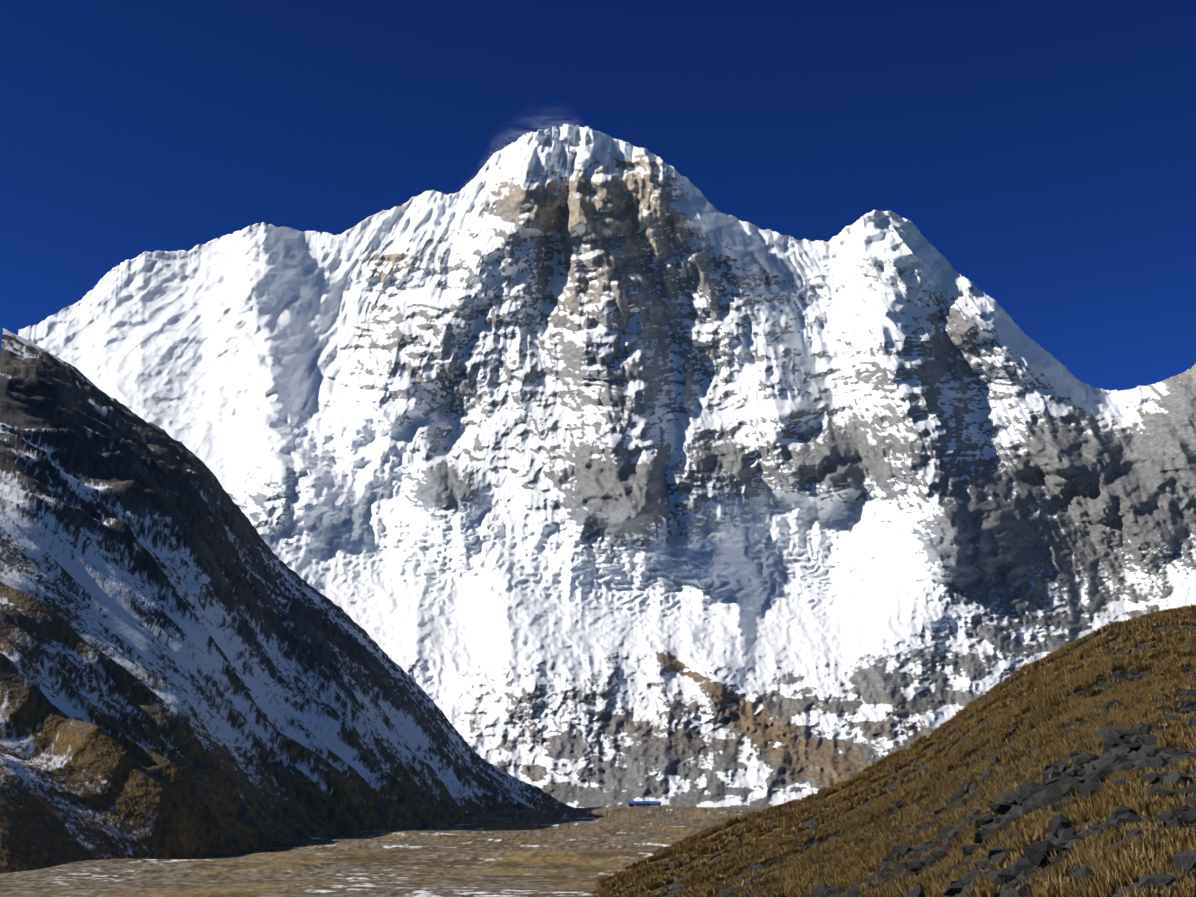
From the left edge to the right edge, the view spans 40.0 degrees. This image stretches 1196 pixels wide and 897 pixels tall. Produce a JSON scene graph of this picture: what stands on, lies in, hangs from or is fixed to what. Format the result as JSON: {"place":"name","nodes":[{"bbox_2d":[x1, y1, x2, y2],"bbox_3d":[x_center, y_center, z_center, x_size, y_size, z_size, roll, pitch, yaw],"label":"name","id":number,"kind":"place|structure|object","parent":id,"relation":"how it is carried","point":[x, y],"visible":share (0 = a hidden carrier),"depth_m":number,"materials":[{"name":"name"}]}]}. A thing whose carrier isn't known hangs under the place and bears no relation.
{"place":"outdoors","nodes":[
{"label":"outdoors","id":0,"kind":"place"},
{"bbox_2d":[0,328,573,873],"bbox_3d":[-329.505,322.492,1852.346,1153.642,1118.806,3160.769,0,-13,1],"label":"mountain slope","id":1,"kind":"structure","parent":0,"point":[192,666],"depth_m":784.12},
{"bbox_2d":[0,807,763,896],"bbox_3d":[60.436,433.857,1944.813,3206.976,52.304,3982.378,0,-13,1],"label":"ground","id":2,"kind":"structure","parent":0,"point":[561,852],"depth_m":359.02,"materials":[{"name":"brown soil"}]},
{"bbox_2d":[627,802,634,806],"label":"lodge","id":3,"kind":"structure","parent":2,"relation":"on","point":[630,804],"depth_m":1887.28,"materials":[{"name":"metal"}]},
{"bbox_2d":[635,800,648,806],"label":"lodge","id":4,"kind":"structure","parent":2,"relation":"on","point":[644,803],"depth_m":1853.36,"materials":[{"name":"metal"}]},
{"bbox_2d":[650,802,660,806],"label":"lodge","id":5,"kind":"structure","parent":2,"relation":"on","point":[655,804],"depth_m":1837.82,"materials":[{"name":"metal"}]},
{"bbox_2d":[453,99,584,191],"bbox_3d":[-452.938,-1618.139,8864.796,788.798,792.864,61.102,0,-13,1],"label":"plume","id":6,"kind":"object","parent":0,"point":[550,121],"depth_m":8910.25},
{"bbox_2d":[0,0,1195,390],"label":"sky","id":7,"kind":"structure","parent":0,"point":[1045,149],"materials":[{"name":"blue"}]},
{"bbox_2d":[18,124,1195,808],"bbox_3d":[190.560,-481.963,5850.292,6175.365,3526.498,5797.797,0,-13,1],"label":"mountain","id":8,"kind":"structure","parent":0,"point":[578,466],"depth_m":6695.68,"materials":[{"name":"white snow"}]},
{"bbox_2d":[609,625,1195,896],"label":"hillside terrain","id":9,"kind":"structure","parent":0,"point":[1142,757],"depth_m":74.81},
{"bbox_2d":[578,603,1195,896],"bbox_3d":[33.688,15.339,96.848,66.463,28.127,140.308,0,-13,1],"label":"grass tussocks","id":10,"kind":"object","parent":9,"relation":"on","point":[1130,861],"depth_m":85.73,"materials":[{"name":"brown plant"}]},
{"bbox_2d":[709,664,1195,896],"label":"boulders","id":11,"kind":"object","parent":9,"relation":"on","point":[1057,786],"visible":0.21,"depth_m":59.39,"materials":[{"name":"grey stone"}]}
]}

